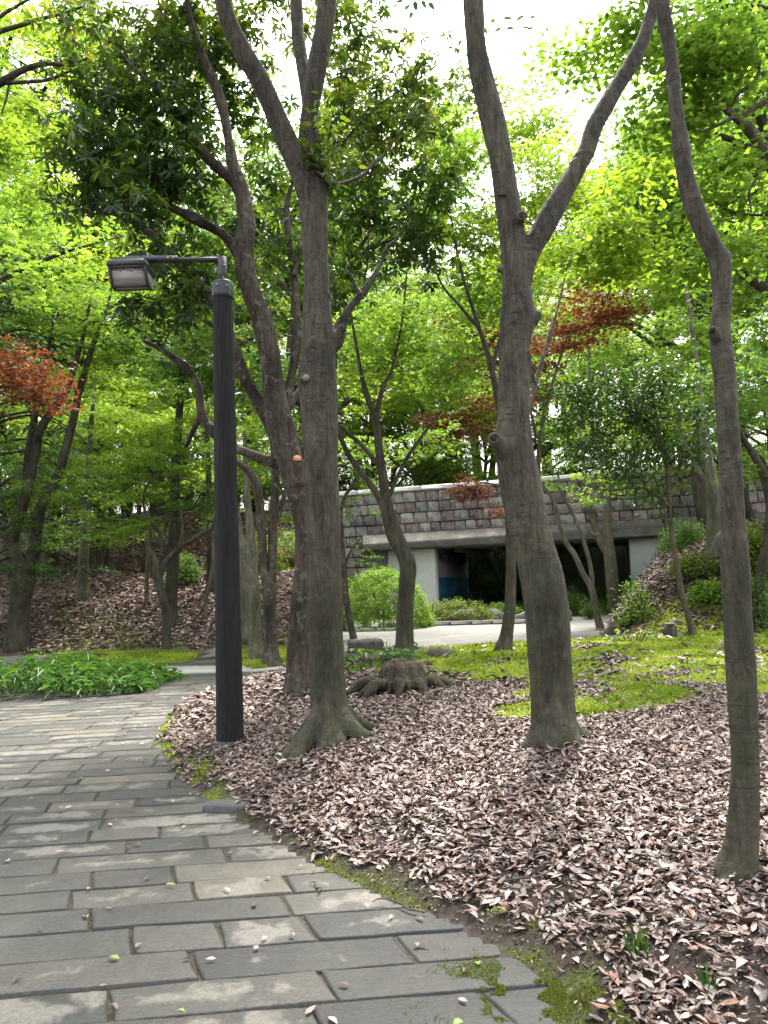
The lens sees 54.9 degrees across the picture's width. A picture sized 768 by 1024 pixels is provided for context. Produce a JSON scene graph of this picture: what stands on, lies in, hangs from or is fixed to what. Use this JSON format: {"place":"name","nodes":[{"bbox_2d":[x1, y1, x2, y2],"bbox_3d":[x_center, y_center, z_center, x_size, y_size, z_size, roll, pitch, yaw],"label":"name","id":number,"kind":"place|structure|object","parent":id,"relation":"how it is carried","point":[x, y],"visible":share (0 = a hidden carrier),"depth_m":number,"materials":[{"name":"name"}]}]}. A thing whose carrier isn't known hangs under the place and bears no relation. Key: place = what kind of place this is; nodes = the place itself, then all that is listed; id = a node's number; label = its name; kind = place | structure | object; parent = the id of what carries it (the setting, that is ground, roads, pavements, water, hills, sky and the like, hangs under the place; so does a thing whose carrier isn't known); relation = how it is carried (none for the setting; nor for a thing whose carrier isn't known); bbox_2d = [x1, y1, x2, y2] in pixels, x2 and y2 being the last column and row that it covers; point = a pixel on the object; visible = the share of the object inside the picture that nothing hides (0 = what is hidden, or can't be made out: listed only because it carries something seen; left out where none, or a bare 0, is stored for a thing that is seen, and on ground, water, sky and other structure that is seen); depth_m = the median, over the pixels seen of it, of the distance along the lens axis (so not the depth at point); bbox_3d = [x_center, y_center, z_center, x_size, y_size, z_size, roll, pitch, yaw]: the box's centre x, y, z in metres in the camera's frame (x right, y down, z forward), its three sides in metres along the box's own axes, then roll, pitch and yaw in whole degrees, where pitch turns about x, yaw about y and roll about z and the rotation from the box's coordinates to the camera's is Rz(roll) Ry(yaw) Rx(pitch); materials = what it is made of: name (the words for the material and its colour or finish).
{"place":"outdoors","nodes":[
{"label":"outdoors","id":0,"kind":"place"},
{"bbox_2d":[0,653,593,1023],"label":"path","id":1,"kind":"structure","parent":0,"point":[274,978],"depth_m":3.41,"materials":[{"name":"stone"}]},
{"bbox_2d":[162,665,283,673],"bbox_3d":[-3.080,2.975,13.986,2.637,0.060,1.429,-2,-6,0],"label":"kerb strip","id":2,"kind":"object","parent":1,"relation":"on","point":[195,669],"visible":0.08,"depth_m":13.69,"materials":[{"name":"concrete"}]},
{"bbox_2d":[202,798,251,813],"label":"stone slab","id":3,"kind":"structure","parent":1,"relation":"on","point":[226,806],"depth_m":4.98,"materials":[{"name":"grey stone"}]},
{"bbox_2d":[3,696,480,1023],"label":"fallen leaves","id":4,"kind":"object","parent":1,"relation":"on","point":[334,1019],"visible":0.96,"depth_m":3.17,"materials":[{"name":"brown plant"}]},
{"bbox_2d":[0,614,613,666],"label":"pavement","id":5,"kind":"structure","parent":0,"point":[439,636],"depth_m":21.16,"materials":[{"name":"concrete"}]},
{"bbox_2d":[387,609,572,626],"bbox_3d":[3.388,3.755,26.186,6.398,0.560,2.192,-3,-6,8],"label":"planter","id":6,"kind":"object","parent":5,"relation":"on","point":[519,618],"visible":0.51,"depth_m":25.35,"materials":[{"name":"concrete"}]},
{"bbox_2d":[418,597,497,620],"bbox_3d":[2.530,3.562,26.388,3.241,1.138,1.811,-2,-6,0],"label":"shrub","id":7,"kind":"object","parent":6,"relation":"in","point":[481,611],"visible":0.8,"depth_m":26.17,"materials":[{"name":"green plant"}]},
{"bbox_2d":[0,505,767,1023],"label":"ground","id":8,"kind":"structure","parent":0,"point":[504,941],"depth_m":3.82,"materials":[{"name":"brown plant"}]},
{"bbox_2d":[0,332,90,428],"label":"tree","id":9,"kind":"object","parent":8,"relation":"on","point":[27,386],"visible":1,"depth_m":10.73,"materials":[{"name":"red plant"}]},
{"bbox_2d":[0,368,110,576],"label":"tree","id":10,"kind":"object","parent":8,"relation":"on","point":[47,555],"visible":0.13,"depth_m":28.04,"materials":[{"name":"green plant"}]},
{"bbox_2d":[0,152,121,588],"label":"tree","id":11,"kind":"object","parent":8,"relation":"on","point":[9,311],"visible":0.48,"depth_m":20.49,"materials":[{"name":"green plant"}]},
{"bbox_2d":[0,0,128,255],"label":"tree","id":12,"kind":"object","parent":8,"relation":"on","point":[10,29],"visible":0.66,"depth_m":11.18,"materials":[{"name":"green plant"}]},
{"bbox_2d":[0,388,138,581],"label":"tree","id":13,"kind":"object","parent":8,"relation":"on","point":[12,423],"visible":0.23,"depth_m":25.12,"materials":[{"name":"green plant"}]},
{"bbox_2d":[0,242,146,510],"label":"tree","id":14,"kind":"object","parent":8,"relation":"on","point":[32,259],"visible":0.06,"depth_m":37.45,"materials":[{"name":"green plant"}]},
{"bbox_2d":[0,0,151,277],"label":"tree","id":15,"kind":"object","parent":8,"relation":"on","point":[34,89],"visible":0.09,"depth_m":34.23,"materials":[{"name":"green plant"}]},
{"bbox_2d":[0,238,158,512],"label":"tree","id":16,"kind":"object","parent":8,"relation":"on","point":[110,356],"visible":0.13,"depth_m":34.99,"materials":[{"name":"green plant"}]},
{"bbox_2d":[0,223,170,652],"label":"tree","id":17,"kind":"object","parent":8,"relation":"on","point":[25,569],"visible":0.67,"depth_m":19.87,"materials":[{"name":"green plant"}]},
{"bbox_2d":[17,384,155,600],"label":"tree","id":18,"kind":"object","parent":8,"relation":"on","point":[82,588],"visible":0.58,"depth_m":23.08,"materials":[{"name":"green plant"}]},
{"bbox_2d":[0,649,190,699],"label":"plants","id":19,"kind":"object","parent":8,"relation":"on","point":[87,671],"visible":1,"depth_m":11.25,"materials":[{"name":"green plant"}]},
{"bbox_2d":[73,510,130,571],"bbox_3d":[-10.704,1.276,28.184,2.598,2.741,2.436,-2,-6,0],"label":"shrub","id":20,"kind":"object","parent":8,"relation":"on","point":[100,558],"visible":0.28,"depth_m":28.24,"materials":[{"name":"green plant"}]},
{"bbox_2d":[0,377,213,576],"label":"tree","id":21,"kind":"object","parent":8,"relation":"on","point":[131,427],"visible":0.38,"depth_m":26.37,"materials":[{"name":"green plant"}]},
{"bbox_2d":[0,0,233,317],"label":"tree","id":22,"kind":"object","parent":8,"relation":"on","point":[7,155],"visible":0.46,"depth_m":16.96,"materials":[{"name":"green plant"}]},
{"bbox_2d":[20,404,214,648],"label":"tree","id":23,"kind":"object","parent":8,"relation":"on","point":[159,566],"visible":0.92,"depth_m":19.03,"materials":[{"name":"green plant"}]},
{"bbox_2d":[50,370,213,532],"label":"tree","id":24,"kind":"object","parent":8,"relation":"on","point":[139,509],"visible":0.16,"depth_m":32.92,"materials":[{"name":"green plant"}]},
{"bbox_2d":[11,224,275,516],"bbox_3d":[-11.669,-6.399,37.334,11.462,14.920,12.594,3,-7,-42],"label":"tree","id":25,"kind":"object","parent":8,"relation":"on","point":[157,511],"visible":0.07,"depth_m":36.62,"materials":[{"name":"green plant"}]},
{"bbox_2d":[0,0,288,522],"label":"tree","id":26,"kind":"object","parent":8,"relation":"on","point":[86,226],"visible":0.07,"depth_m":34.98,"materials":[{"name":"green plant"}]},
{"bbox_2d":[127,523,167,605],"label":"tree","id":27,"kind":"object","parent":8,"relation":"on","point":[146,588],"visible":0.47,"depth_m":21.97,"materials":[{"name":"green plant"}]},
{"bbox_2d":[0,0,300,517],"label":"tree","id":28,"kind":"object","parent":8,"relation":"on","point":[152,506],"visible":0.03,"depth_m":35.96,"materials":[{"name":"green plant"}]},
{"bbox_2d":[105,444,213,514],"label":"tree","id":29,"kind":"object","parent":8,"relation":"on","point":[186,498],"visible":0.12,"depth_m":38.91,"materials":[{"name":"green plant"}]},
{"bbox_2d":[94,201,239,511],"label":"tree","id":30,"kind":"object","parent":8,"relation":"on","point":[188,456],"visible":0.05,"depth_m":39.10,"materials":[{"name":"green plant"}]},
{"bbox_2d":[107,255,243,746],"bbox_3d":[-1.893,-0.115,6.769,1.176,4.670,0.313,-2,-6,0],"label":"street lamp","id":31,"kind":"object","parent":8,"relation":"on","point":[132,273],"visible":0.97,"depth_m":6.70,"materials":[{"name":"metal"}]},
{"bbox_2d":[0,511,351,653],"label":"leaf litter","id":32,"kind":"object","parent":8,"relation":"on","point":[155,627],"visible":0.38,"depth_m":22.02,"materials":[{"name":"brown plant"}]},
{"bbox_2d":[110,318,254,626],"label":"tree","id":33,"kind":"object","parent":8,"relation":"on","point":[172,578],"visible":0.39,"depth_m":20.76,"materials":[{"name":"green plant"}]},
{"bbox_2d":[164,551,205,585],"bbox_3d":[-6.406,1.832,23.909,1.499,1.287,1.724,0,-6,-18],"label":"shrub","id":34,"kind":"object","parent":8,"relation":"on","point":[188,570],"visible":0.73,"depth_m":23.83,"materials":[{"name":"green plant"}]},
{"bbox_2d":[188,512,214,618],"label":"tree","id":35,"kind":"object","parent":8,"relation":"on","point":[206,596],"visible":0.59,"depth_m":20.82,"materials":[{"name":"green plant"}]},
{"bbox_2d":[159,385,245,592],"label":"tree","id":36,"kind":"object","parent":8,"relation":"on","point":[208,537],"visible":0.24,"depth_m":23.20,"materials":[{"name":"plant"}]},
{"bbox_2d":[124,397,281,550],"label":"tree","id":37,"kind":"object","parent":8,"relation":"on","point":[197,440],"visible":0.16,"depth_m":30.37,"materials":[{"name":"green plant"}]},
{"bbox_2d":[70,249,342,489],"bbox_3d":[-8.636,-6.621,38.130,14.367,14.373,10.516,2,-7,-37],"label":"tree","id":38,"kind":"object","parent":8,"relation":"on","point":[237,322],"visible":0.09,"depth_m":37.64,"materials":[{"name":"green plant"}]},
{"bbox_2d":[174,397,282,641],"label":"tree","id":39,"kind":"object","parent":8,"relation":"on","point":[244,587],"visible":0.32,"depth_m":19.31,"materials":[{"name":"green plant"}]},
{"bbox_2d":[191,421,271,659],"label":"tree","id":40,"kind":"object","parent":8,"relation":"on","point":[255,649],"visible":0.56,"depth_m":15.16,"materials":[{"name":"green plant"}]},
{"bbox_2d":[16,0,485,695],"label":"tree","id":41,"kind":"object","parent":8,"relation":"on","point":[182,50],"visible":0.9,"depth_m":8.80,"materials":[{"name":"green plant"}]},
{"bbox_2d":[237,292,302,666],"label":"tree","id":42,"kind":"object","parent":8,"relation":"on","point":[268,575],"visible":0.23,"depth_m":14.21,"materials":[{"name":"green plant"}]},
{"bbox_2d":[68,115,497,469],"bbox_3d":[-1.916,-3.673,21.867,11.768,16.026,10.276,-4,-6,17],"label":"tree","id":43,"kind":"object","parent":8,"relation":"on","point":[282,285],"visible":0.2,"depth_m":20.77,"materials":[{"name":"green plant"}]},
{"bbox_2d":[214,0,413,767],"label":"tree","id":44,"kind":"object","parent":8,"relation":"on","point":[333,717],"visible":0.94,"depth_m":6.27,"materials":[{"name":"grey plant"}]},
{"bbox_2d":[241,364,399,450],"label":"tree","id":45,"kind":"object","parent":8,"relation":"on","point":[339,413],"visible":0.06,"depth_m":41.87,"materials":[{"name":"green plant"}]},
{"bbox_2d":[234,165,457,347],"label":"tree","id":46,"kind":"object","parent":8,"relation":"on","point":[392,283],"visible":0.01,"depth_m":46.16,"materials":[{"name":"green plant"}]},
{"bbox_2d":[135,44,558,609],"bbox_3d":[-2.082,-4.730,25.119,13.629,18.690,14.988,1,-6,-25],"label":"tree","id":47,"kind":"object","parent":8,"relation":"on","point":[362,101],"visible":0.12,"depth_m":21.96,"materials":[{"name":"green plant"}]},
{"bbox_2d":[347,638,383,653],"bbox_3d":[-0.404,3.021,16.352,0.826,0.453,0.469,-2,-6,0],"label":"rock","id":48,"kind":"object","parent":8,"relation":"on","point":[375,644],"visible":0.54,"depth_m":16.15,"materials":[{"name":"stone"}]},
{"bbox_2d":[338,453,394,638],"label":"tree","id":49,"kind":"object","parent":8,"relation":"on","point":[346,585],"visible":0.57,"depth_m":20.89,"materials":[{"name":"green plant"}]},
{"bbox_2d":[292,342,445,478],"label":"tree","id":50,"kind":"object","parent":8,"relation":"on","point":[366,430],"visible":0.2,"depth_m":41.40,"materials":[{"name":"green plant"}]},
{"bbox_2d":[266,262,488,484],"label":"tree","id":51,"kind":"object","parent":8,"relation":"on","point":[369,414],"visible":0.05,"depth_m":44.67,"materials":[{"name":"green plant"}]},
{"bbox_2d":[344,645,421,669],"bbox_3d":[-0.244,1.986,10.075,1.550,0.278,1.129,-2,-6,0],"label":"leafy plant","id":52,"kind":"object","parent":8,"relation":"on","point":[390,654],"visible":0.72,"depth_m":9.96,"materials":[{"name":"green plant"}]},
{"bbox_2d":[343,564,437,630],"bbox_3d":[-0.029,2.964,25.311,3.838,2.371,3.276,-2,-6,0],"label":"shrub","id":53,"kind":"object","parent":8,"relation":"on","point":[424,619],"visible":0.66,"depth_m":24.77,"materials":[{"name":"shrub leaf"},{"name":"twig bark"}]},
{"bbox_2d":[338,407,459,490],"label":"tree","id":54,"kind":"object","parent":8,"relation":"on","point":[363,464],"visible":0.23,"depth_m":43.37,"materials":[{"name":"green plant"}]},
{"bbox_2d":[346,658,457,699],"bbox_3d":[0.173,1.775,7.638,1.154,0.530,1.054,2,-7,-39],"label":"tree stump","id":55,"kind":"object","parent":8,"relation":"on","point":[396,676],"visible":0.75,"depth_m":7.47,"materials":[{"name":"brown wood"}]},
{"bbox_2d":[339,386,472,475],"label":"tree","id":56,"kind":"object","parent":8,"relation":"on","point":[419,458],"visible":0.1,"depth_m":50.93,"materials":[{"name":"green plant"}]},
{"bbox_2d":[338,359,473,487],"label":"tree","id":57,"kind":"object","parent":8,"relation":"on","point":[396,455],"visible":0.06,"depth_m":58.77,"materials":[{"name":"green plant"}]},
{"bbox_2d":[45,573,767,1023],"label":"moss","id":58,"kind":"object","parent":8,"relation":"on","point":[561,997],"visible":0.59,"depth_m":7.99,"materials":[{"name":"green plant"}]},
{"bbox_2d":[332,256,499,652],"bbox_3d":[0.695,-0.931,12.366,4.073,7.164,2.399,0,-6,-15],"label":"tree","id":59,"kind":"object","parent":8,"relation":"on","point":[397,541],"visible":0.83,"depth_m":12.01,"materials":[{"name":"green plant"}]},
{"bbox_2d":[338,392,497,485],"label":"tree","id":60,"kind":"object","parent":8,"relation":"on","point":[413,468],"visible":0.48,"depth_m":43.21,"materials":[{"name":"green plant"}]},
{"bbox_2d":[352,267,488,460],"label":"tree","id":61,"kind":"object","parent":8,"relation":"on","point":[443,405],"visible":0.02,"depth_m":50.27,"materials":[{"name":"green plant"}]},
{"bbox_2d":[388,448,497,484],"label":"tree","id":62,"kind":"object","parent":8,"relation":"on","point":[424,467],"visible":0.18,"depth_m":46.36,"materials":[{"name":"green plant"}]},
{"bbox_2d":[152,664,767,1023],"bbox_3d":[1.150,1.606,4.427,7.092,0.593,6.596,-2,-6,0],"label":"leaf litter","id":63,"kind":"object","parent":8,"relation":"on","point":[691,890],"visible":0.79,"depth_m":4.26,"materials":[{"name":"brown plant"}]},
{"bbox_2d":[153,578,767,738],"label":"leaf litter","id":64,"kind":"object","parent":8,"relation":"on","point":[271,682],"visible":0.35,"depth_m":8.60,"materials":[{"name":"brown plant"}]},
{"bbox_2d":[265,509,687,618],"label":"shrubs","id":65,"kind":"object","parent":8,"relation":"on","point":[602,601],"depth_m":33.46,"materials":[{"name":"green plant"}]},
{"bbox_2d":[388,388,566,581],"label":"tree","id":66,"kind":"object","parent":8,"relation":"on","point":[493,563],"visible":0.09,"depth_m":45.10,"materials":[{"name":"green plant"}]},
{"bbox_2d":[469,570,522,606],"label":"shrub","id":67,"kind":"object","parent":8,"relation":"on","point":[496,590],"visible":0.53,"depth_m":42.44,"materials":[{"name":"green plant"}]},
{"bbox_2d":[386,24,633,651],"bbox_3d":[2.261,-3.486,12.453,4.425,11.927,3.540,-1,-6,-13],"label":"tree","id":68,"kind":"object","parent":8,"relation":"on","point":[535,147],"visible":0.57,"depth_m":11.82,"materials":[{"name":"green plant"}]},
{"bbox_2d":[268,460,767,617],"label":"bridge","id":69,"kind":"structure","parent":8,"relation":"on","point":[452,536],"depth_m":32.41,"materials":[{"name":"stone"}]},
{"bbox_2d":[402,357,656,476],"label":"tree","id":70,"kind":"object","parent":8,"relation":"on","point":[550,443],"visible":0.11,"depth_m":43.96,"materials":[{"name":"green plant"}]},
{"bbox_2d":[405,158,655,473],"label":"tree","id":71,"kind":"object","parent":8,"relation":"on","point":[530,220],"visible":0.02,"depth_m":66.38,"materials":[{"name":"green plant"}]},
{"bbox_2d":[406,273,657,519],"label":"tree","id":72,"kind":"object","parent":8,"relation":"on","point":[606,315],"visible":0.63,"depth_m":19.13,"materials":[{"name":"red plant"}]},
{"bbox_2d":[463,0,656,753],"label":"tree","id":73,"kind":"object","parent":8,"relation":"on","point":[554,723],"visible":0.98,"depth_m":5.34,"materials":[{"name":"grey plant"}]},
{"bbox_2d":[460,292,675,572],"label":"tree","id":74,"kind":"object","parent":8,"relation":"on","point":[585,564],"visible":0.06,"depth_m":46.85,"materials":[{"name":"green plant"}]},
{"bbox_2d":[531,410,609,627],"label":"tree","id":75,"kind":"object","parent":8,"relation":"on","point":[590,583],"visible":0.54,"depth_m":21.81,"materials":[{"name":"green plant"}]},
{"bbox_2d":[531,329,633,614],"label":"tree","id":76,"kind":"object","parent":8,"relation":"on","point":[605,542],"visible":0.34,"depth_m":29.16,"materials":[{"name":"green plant"}]},
{"bbox_2d":[473,72,767,538],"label":"tree","id":77,"kind":"object","parent":8,"relation":"on","point":[698,484],"visible":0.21,"depth_m":21.57,"materials":[{"name":"green plant"}]},
{"bbox_2d":[550,337,706,463],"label":"tree","id":78,"kind":"object","parent":8,"relation":"on","point":[570,373],"visible":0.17,"depth_m":36.75,"materials":[{"name":"green plant"}]},
{"bbox_2d":[606,576,661,628],"bbox_3d":[4.583,1.720,13.767,1.125,1.086,1.028,-2,-6,0],"label":"shrub","id":79,"kind":"object","parent":8,"relation":"on","point":[637,613],"visible":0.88,"depth_m":13.66,"materials":[{"name":"green plant"}]},
{"bbox_2d":[623,918,648,960],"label":"grass tuft","id":80,"kind":"object","parent":8,"relation":"on","point":[639,944],"visible":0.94,"depth_m":2.75,"materials":[{"name":"green plant"}]},
{"bbox_2d":[530,339,747,635],"bbox_3d":[4.033,-0.194,11.645,3.450,5.095,1.723,-3,-6,6],"label":"tree","id":81,"kind":"object","parent":8,"relation":"on","point":[636,417],"visible":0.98,"depth_m":11.66,"materials":[{"name":"green plant"}]},
{"bbox_2d":[521,0,767,379],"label":"tree","id":82,"kind":"object","parent":8,"relation":"on","point":[732,57],"visible":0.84,"depth_m":9.25,"materials":[{"name":"green plant"}]},
{"bbox_2d":[534,115,755,467],"bbox_3d":[12.248,-9.202,34.127,13.076,17.806,11.418,-4,-6,19],"label":"tree","id":83,"kind":"object","parent":8,"relation":"on","point":[648,342],"visible":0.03,"depth_m":34.24,"materials":[{"name":"green plant"}]},
{"bbox_2d":[530,279,765,470],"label":"tree","id":84,"kind":"object","parent":8,"relation":"on","point":[620,346],"visible":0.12,"depth_m":39.30,"materials":[{"name":"green plant"}]},
{"bbox_2d":[569,398,765,548],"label":"tree","id":85,"kind":"object","parent":8,"relation":"on","point":[685,477],"visible":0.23,"depth_m":24.19,"materials":[{"name":"green plant"}]},
{"bbox_2d":[584,0,767,303],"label":"tree","id":86,"kind":"object","parent":8,"relation":"on","point":[761,123],"visible":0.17,"depth_m":18.59,"materials":[{"name":"green plant"}]},
{"bbox_2d":[653,514,705,555],"bbox_3d":[7.787,0.599,19.031,1.698,1.156,1.483,-2,-6,0],"label":"shrub","id":87,"kind":"object","parent":8,"relation":"on","point":[682,540],"visible":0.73,"depth_m":18.89,"materials":[{"name":"green plant"}]},
{"bbox_2d":[598,519,767,634],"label":"leaf litter","id":88,"kind":"object","parent":8,"relation":"on","point":[661,562],"visible":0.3,"depth_m":15.30,"materials":[{"name":"brown plant"}]},
{"bbox_2d":[602,217,767,521],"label":"tree","id":89,"kind":"object","parent":8,"relation":"on","point":[749,512],"visible":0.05,"depth_m":29.25,"materials":[{"name":"green plant"}]},
{"bbox_2d":[602,66,767,331],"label":"tree","id":90,"kind":"object","parent":8,"relation":"on","point":[740,309],"visible":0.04,"depth_m":25.46,"materials":[{"name":"green plant"}]},
{"bbox_2d":[662,547,719,584],"bbox_3d":[5.977,1.031,14.229,1.366,0.741,1.232,-2,-6,0],"label":"shrub","id":91,"kind":"object","parent":8,"relation":"on","point":[691,564],"visible":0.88,"depth_m":14.04,"materials":[{"name":"green plant"}]},
{"bbox_2d":[622,271,767,558],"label":"tree","id":92,"kind":"object","parent":8,"relation":"on","point":[708,476],"visible":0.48,"depth_m":15.14,"materials":[{"name":"green plant"}]},
{"bbox_2d":[630,365,767,479],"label":"tree","id":93,"kind":"object","parent":8,"relation":"on","point":[674,420],"visible":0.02,"depth_m":27.05,"materials":[{"name":"green plant"}]},
{"bbox_2d":[679,577,721,610],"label":"shrub","id":94,"kind":"object","parent":8,"relation":"on","point":[703,593],"visible":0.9,"depth_m":13.09,"materials":[{"name":"green plant"}]},
{"bbox_2d":[646,331,767,457],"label":"tree","id":95,"kind":"object","parent":8,"relation":"on","point":[764,426],"visible":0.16,"depth_m":23.06,"materials":[{"name":"green plant"}]},
{"bbox_2d":[654,0,767,885],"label":"tree","id":96,"kind":"object","parent":8,"relation":"on","point":[738,854],"visible":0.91,"depth_m":3.22,"materials":[{"name":"grey plant"}]},
{"bbox_2d":[676,343,767,631],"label":"tree","id":97,"kind":"object","parent":8,"relation":"on","point":[760,465],"visible":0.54,"depth_m":12.46,"materials":[{"name":"green plant"}]},
{"bbox_2d":[709,517,767,574],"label":"shrub","id":98,"kind":"object","parent":8,"relation":"on","point":[755,538],"visible":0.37,"depth_m":13.35,"materials":[{"name":"green plant"}]},
{"bbox_2d":[721,567,767,631],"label":"shrub","id":99,"kind":"object","parent":8,"relation":"on","point":[756,622],"visible":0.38,"depth_m":12.04,"materials":[{"name":"green plant"}]},
{"bbox_2d":[0,0,767,514],"label":"sky","id":100,"kind":"structure","parent":0,"point":[504,48],"materials":[{"name":"white"}]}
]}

